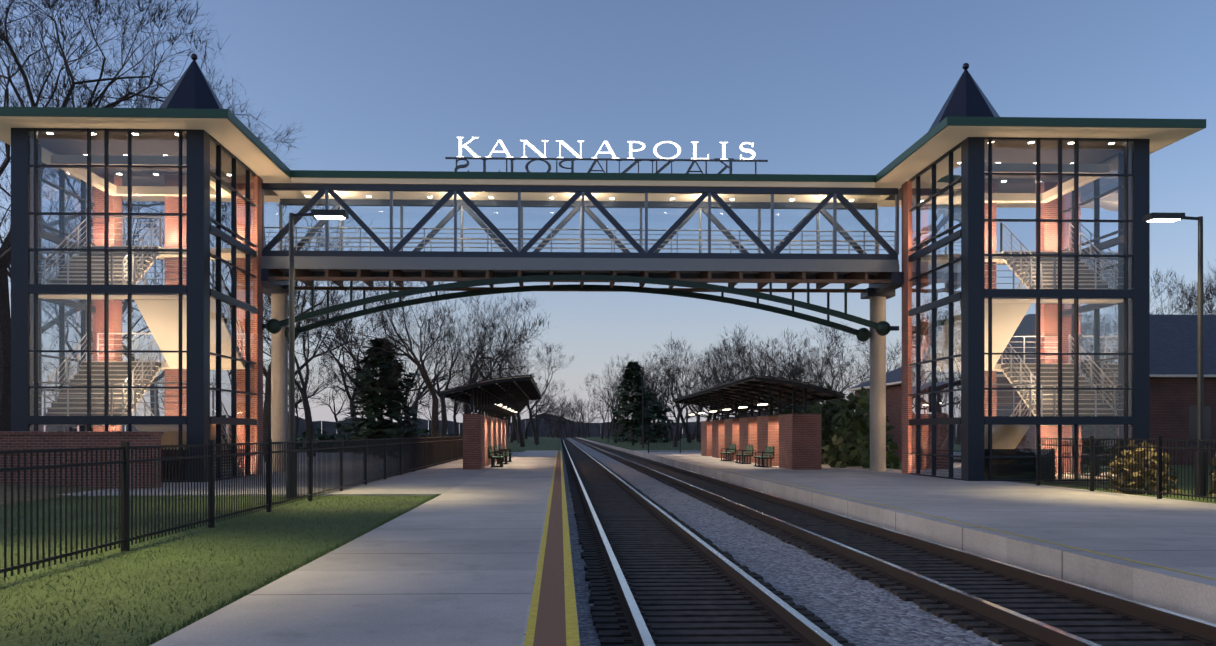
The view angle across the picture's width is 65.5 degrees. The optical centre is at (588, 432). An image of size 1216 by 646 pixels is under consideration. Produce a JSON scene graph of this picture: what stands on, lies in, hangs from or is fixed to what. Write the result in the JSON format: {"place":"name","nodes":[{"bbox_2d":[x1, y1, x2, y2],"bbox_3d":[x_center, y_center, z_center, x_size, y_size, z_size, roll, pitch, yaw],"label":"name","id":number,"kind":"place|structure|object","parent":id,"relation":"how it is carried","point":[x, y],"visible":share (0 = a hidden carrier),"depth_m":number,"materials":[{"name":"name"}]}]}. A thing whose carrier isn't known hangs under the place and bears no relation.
{"place":"outdoors","nodes":[
{"label":"outdoors","id":0,"kind":"place"},
{"bbox_2d":[38,131,277,196],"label":"tower ceiling","id":1,"kind":"structure","parent":0,"point":[143,179],"depth_m":30.82,"materials":[{"name":"beige paint"}]},
{"bbox_2d":[93,174,262,474],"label":"tower brick piers","id":2,"kind":"structure","parent":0,"point":[257,318],"depth_m":34.01,"materials":[{"name":"red brick"}]},
{"bbox_2d":[57,452,521,495],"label":"plaza","id":3,"kind":"structure","parent":0,"point":[439,479],"depth_m":28.29,"materials":[{"name":"concrete"}]},
{"bbox_2d":[11,128,256,481],"bbox_3d":[-14.760,-3.890,31.345,5.850,10.808,5.025,0,0,-2],"label":"tower frame","id":4,"kind":"object","parent":3,"relation":"on","point":[198,420],"visible":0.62,"depth_m":28.94,"materials":[{"name":"black metal"}]},
{"bbox_2d":[31,245,252,478],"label":"tower stairs","id":5,"kind":"structure","parent":4,"relation":"attached to","point":[170,326],"depth_m":31.38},
{"bbox_2d":[33,216,244,468],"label":"tower railings","id":6,"kind":"object","parent":5,"relation":"attached to","point":[134,266],"depth_m":30.41,"materials":[{"name":"grey metal"}]},
{"bbox_2d":[29,131,254,480],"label":"glass curtain wall","id":7,"kind":"structure","parent":4,"relation":"in","point":[230,331],"depth_m":28.96,"materials":[{"name":"clear glass"}]},
{"bbox_2d":[0,107,307,201],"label":"tower roof","id":8,"kind":"structure","parent":4,"relation":"on","point":[231,132],"depth_m":28.47,"materials":[{"name":"beige paint"}]},
{"bbox_2d":[159,53,223,108],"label":"spire roof","id":9,"kind":"structure","parent":8,"relation":"on","point":[192,89],"depth_m":35.04,"materials":[{"name":"metal"}]},
{"bbox_2d":[161,449,244,480],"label":"tower louvres","id":10,"kind":"object","parent":4,"relation":"in","point":[186,464],"depth_m":29.15,"materials":[{"name":"black metal"}]},
{"bbox_2d":[463,414,507,468],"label":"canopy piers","id":11,"kind":"structure","parent":3,"relation":"on","point":[481,433],"depth_m":39.41,"materials":[{"name":"brick"}]},
{"bbox_2d":[439,377,541,418],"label":"canopy frame","id":12,"kind":"object","parent":11,"relation":"on","point":[485,397],"visible":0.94,"depth_m":44.37,"materials":[{"name":"black metal"}]},
{"bbox_2d":[439,374,541,398],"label":"canopy roof","id":13,"kind":"structure","parent":12,"relation":"on","point":[530,375],"depth_m":38.75,"materials":[{"name":"black metal"}]},
{"bbox_2d":[496,402,516,412],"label":"shelter lights","id":14,"kind":"object","parent":12,"relation":"attached to","point":[501,404],"visible":0.42,"depth_m":46.05},
{"bbox_2d":[0,434,1214,645],"bbox_3d":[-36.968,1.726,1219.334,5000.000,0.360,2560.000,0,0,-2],"label":"ground","id":15,"kind":"structure","parent":0,"point":[848,606],"depth_m":11.75,"materials":[{"name":"green plant"}]},
{"bbox_2d":[0,483,109,504],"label":"bank grass","id":16,"kind":"structure","parent":15,"relation":"on","point":[28,492],"depth_m":23.73,"materials":[{"name":"green plant"}]},
{"bbox_2d":[0,431,163,488],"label":"retaining wall","id":17,"kind":"structure","parent":15,"relation":"on","point":[19,440],"depth_m":25.68,"materials":[{"name":"brick"}]},
{"bbox_2d":[0,0,307,430],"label":"bare tree","id":18,"kind":"object","parent":15,"relation":"on","point":[65,85],"depth_m":41.94,"materials":[{"name":"brown plant"}]},
{"bbox_2d":[286,209,348,498],"bbox_3d":[-6.445,-1.854,22.408,1.425,6.800,0.380,0,0,-2],"label":"lamp","id":19,"kind":"object","parent":15,"relation":"on","point":[327,214],"visible":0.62,"depth_m":22.33,"materials":[{"name":"grey metal"}]},
{"bbox_2d":[42,409,853,437],"bbox_3d":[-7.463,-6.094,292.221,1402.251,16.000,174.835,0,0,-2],"label":"woods","id":20,"kind":"object","parent":15,"relation":"on","point":[595,429],"depth_m":369.41,"materials":[{"name":"plant"}]},
{"bbox_2d":[42,328,901,442],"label":"trees","id":21,"kind":"object","parent":15,"relation":"on","point":[514,436],"depth_m":174.91,"materials":[{"name":"brown plant"}]},
{"bbox_2d":[331,338,675,457],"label":"evergreens","id":22,"kind":"object","parent":15,"relation":"on","point":[391,430],"visible":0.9,"depth_m":56.66,"materials":[{"name":"green plant"}]},
{"bbox_2d":[479,357,643,447],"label":"distant poles","id":23,"kind":"object","parent":15,"relation":"on","point":[490,358],"visible":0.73,"depth_m":95.06,"materials":[{"name":"black metal"}]},
{"bbox_2d":[271,294,885,471],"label":"bridge columns","id":24,"kind":"structure","parent":15,"relation":"on","point":[279,378],"depth_m":37.35,"materials":[{"name":"beige concrete"}]},
{"bbox_2d":[262,183,897,259],"bbox_3d":[-0.250,-7.794,36.154,23.500,2.680,2.500,0,0,-2],"label":"bridge truss","id":25,"kind":"object","parent":24,"relation":"on","point":[822,206],"visible":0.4,"depth_m":35.06,"materials":[{"name":"metal"}]},
{"bbox_2d":[264,227,894,253],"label":"bridge handrails","id":26,"kind":"object","parent":25,"relation":"attached to","point":[611,243],"depth_m":35.45,"materials":[{"name":"grey metal"}]},
{"bbox_2d":[264,190,895,253],"bbox_3d":[-0.250,-7.794,36.154,23.500,2.240,2.340,0,0,-2],"label":"bridge glass","id":27,"kind":"object","parent":25,"relation":"attached to","point":[584,225],"visible":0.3,"depth_m":35.15,"materials":[{"name":"clear glass"}]},
{"bbox_2d":[262,189,898,254],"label":"bridge verticals","id":28,"kind":"object","parent":25,"relation":"attached to","point":[520,220],"visible":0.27,"depth_m":35.16,"materials":[{"name":"grey metal"}]},
{"bbox_2d":[291,170,875,202],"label":"bridge roof","id":29,"kind":"structure","parent":25,"relation":"on","point":[570,178],"depth_m":34.92,"materials":[{"name":"metal"}]},
{"bbox_2d":[445,157,767,173],"bbox_3d":[0.653,-9.857,36.181,11.928,0.585,2.480,0,0,-2],"label":"sign rail","id":30,"kind":"object","parent":25,"relation":"on","point":[610,159],"visible":0.42,"depth_m":34.95,"materials":[{"name":"metal"}]},
{"bbox_2d":[454,158,733,173],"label":"sign letters","id":31,"kind":"object","parent":30,"relation":"attached to","point":[594,163],"visible":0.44,"depth_m":37.34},
{"bbox_2d":[457,137,755,159],"bbox_3d":[0.660,-10.516,34.976,11.068,0.749,0.090,0,0,-2],"label":"station sign","id":32,"kind":"object","parent":30,"relation":"attached to","point":[562,142],"visible":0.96,"depth_m":34.94,"materials":[{"name":"white metal"}]},
{"bbox_2d":[261,268,903,336],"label":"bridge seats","id":33,"kind":"object","parent":24,"relation":"on","point":[887,291],"visible":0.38,"depth_m":36.23,"materials":[{"name":"black metal"}]},
{"bbox_2d":[266,275,890,341],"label":"bridge arch","id":34,"kind":"structure","parent":33,"relation":"on","point":[275,326],"depth_m":35.22,"materials":[{"name":"metal"}]},
{"bbox_2d":[261,256,898,292],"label":"bridge deck","id":35,"kind":"structure","parent":34,"relation":"on","point":[761,273],"depth_m":35.05,"materials":[{"name":"grey metal"}]},
{"bbox_2d":[295,383,899,468],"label":"hedges","id":36,"kind":"object","parent":15,"relation":"on","point":[845,435],"visible":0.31,"depth_m":42.47,"materials":[{"name":"green plant"}]},
{"bbox_2d":[0,434,1215,577],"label":"fences","id":37,"kind":"object","parent":15,"relation":"on","point":[424,452],"visible":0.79,"depth_m":17.02,"materials":[{"name":"black metal"}]},
{"bbox_2d":[0,486,1215,645],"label":"grass","id":38,"kind":"structure","parent":15,"relation":"on","point":[199,615],"depth_m":11.43,"materials":[{"name":"green plant"}]},
{"bbox_2d":[0,140,1215,461],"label":"trees","id":39,"kind":"object","parent":15,"relation":"on","point":[724,348],"depth_m":73.26,"materials":[{"name":"brown plant"}]},
{"bbox_2d":[150,450,1215,645],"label":"platforms","id":40,"kind":"object","parent":15,"relation":"on","point":[456,566],"visible":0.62,"depth_m":12.67,"materials":[{"name":"concrete"}]},
{"bbox_2d":[488,446,503,466],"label":"canopy bench","id":41,"kind":"object","parent":40,"relation":"on","point":[490,454],"visible":1,"depth_m":42.18,"materials":[{"name":"green metal"}]},
{"bbox_2d":[494,445,508,463],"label":"canopy bench","id":42,"kind":"object","parent":40,"relation":"on","point":[505,455],"visible":0.83,"depth_m":45.80,"materials":[{"name":"green metal"}]},
{"bbox_2d":[499,444,511,461],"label":"canopy bench","id":43,"kind":"object","parent":40,"relation":"on","point":[501,448],"visible":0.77,"depth_m":49.07,"materials":[{"name":"green metal"}]},
{"bbox_2d":[720,444,735,460],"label":"canopy bench","id":44,"kind":"object","parent":40,"relation":"on","point":[732,449],"visible":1,"depth_m":51.10,"materials":[{"name":"green metal"}]},
{"bbox_2d":[735,445,752,463],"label":"canopy bench","id":45,"kind":"object","parent":40,"relation":"on","point":[748,448],"visible":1,"depth_m":46.65,"materials":[{"name":"green metal"}]},
{"bbox_2d":[701,414,820,469],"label":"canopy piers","id":46,"kind":"structure","parent":40,"relation":"on","point":[794,440],"depth_m":43.40,"materials":[{"name":"brick"}]},
{"bbox_2d":[673,376,843,419],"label":"canopy frame","id":47,"kind":"object","parent":46,"relation":"on","point":[794,403],"visible":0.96,"depth_m":45.44,"materials":[{"name":"black metal"}]},
{"bbox_2d":[672,374,844,410],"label":"canopy roof","id":48,"kind":"structure","parent":47,"relation":"on","point":[778,388],"depth_m":42.61,"materials":[{"name":"black metal"}]},
{"bbox_2d":[689,402,767,414],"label":"ceiling lights","id":49,"kind":"object","parent":48,"relation":"attached to","point":[746,406],"visible":1,"depth_m":47.14},
{"bbox_2d":[754,446,774,466],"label":"canopy bench","id":50,"kind":"object","parent":40,"relation":"on","point":[768,452],"visible":1,"depth_m":42.18,"materials":[{"name":"green metal"}]},
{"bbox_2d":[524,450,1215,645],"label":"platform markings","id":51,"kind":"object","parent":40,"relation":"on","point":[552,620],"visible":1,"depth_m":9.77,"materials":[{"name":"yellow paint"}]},
{"bbox_2d":[902,180,1063,473],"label":"brick columns","id":52,"kind":"structure","parent":40,"relation":"on","point":[1045,314],"depth_m":34.91,"materials":[{"name":"red brick"}]},
{"bbox_2d":[909,137,1149,480],"bbox_3d":[14.726,-3.890,32.248,5.850,10.808,5.025,0,0,-2],"label":"tower frame","id":53,"kind":"object","parent":40,"relation":"on","point":[973,420],"visible":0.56,"depth_m":29.82,"materials":[{"name":"black metal"}]},
{"bbox_2d":[985,449,1055,478],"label":"tower louvres","id":54,"kind":"object","parent":53,"relation":"in","point":[997,471],"depth_m":29.91,"materials":[{"name":"black metal"}]},
{"bbox_2d":[911,140,1131,478],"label":"glass wall","id":55,"kind":"structure","parent":53,"relation":"in","point":[1107,317],"depth_m":31.96,"materials":[{"name":"clear glass"}]},
{"bbox_2d":[855,116,1205,207],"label":"tower roof","id":56,"kind":"structure","parent":53,"relation":"on","point":[942,138],"depth_m":29.33,"materials":[{"name":"beige metal"}]},
{"bbox_2d":[928,63,999,131],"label":"spire","id":57,"kind":"structure","parent":56,"relation":"on","point":[967,97],"depth_m":35.97,"materials":[{"name":"metal"}]},
{"bbox_2d":[985,251,1130,481],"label":"tower stairs","id":58,"kind":"structure","parent":53,"relation":"in","point":[1003,430],"depth_m":32.16,"materials":[{"name":"beige concrete"}]},
{"bbox_2d":[985,223,1128,415],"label":"stair railings","id":59,"kind":"object","parent":58,"relation":"attached to","point":[1030,392],"depth_m":31.30,"materials":[{"name":"grey metal"}]},
{"bbox_2d":[561,438,1214,645],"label":"sleepers","id":60,"kind":"object","parent":15,"relation":"on","point":[686,596],"visible":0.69,"depth_m":11.66},
{"bbox_2d":[569,462,1212,645],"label":"tie plates","id":61,"kind":"object","parent":60,"relation":"on","point":[783,630],"visible":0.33,"depth_m":12.10,"materials":[{"name":"brown"}]},
{"bbox_2d":[562,437,1215,645],"bbox_3d":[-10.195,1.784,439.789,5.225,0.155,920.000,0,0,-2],"label":"rails","id":62,"kind":"object","parent":61,"relation":"on","point":[803,628],"depth_m":11.36,"materials":[{"name":"silver metal"}]},
{"bbox_2d":[847,314,1215,464],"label":"building","id":63,"kind":"structure","parent":15,"relation":"on","point":[1173,376],"depth_m":45.84,"materials":[{"name":"brick"}]},
{"bbox_2d":[1104,440,1213,495],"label":"shrubs","id":64,"kind":"object","parent":15,"relation":"on","point":[1172,481],"visible":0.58,"depth_m":24.13,"materials":[{"name":"green plant"}]},
{"bbox_2d":[1143,212,1206,497],"bbox_3d":[14.129,-1.854,22.738,1.425,6.800,0.380,0,0,-2],"label":"lamp","id":65,"kind":"object","parent":15,"relation":"on","point":[1161,217],"visible":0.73,"depth_m":22.70,"materials":[{"name":"grey metal"}]},
{"bbox_2d":[0,0,1215,433],"label":"sky","id":66,"kind":"structure","parent":0,"point":[816,87],"materials":[{"name":"blue"}]},
{"bbox_2d":[884,140,1123,202],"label":"ceiling","id":67,"kind":"structure","parent":0,"point":[1048,149],"depth_m":31.49,"materials":[{"name":"beige paint"}]}
]}

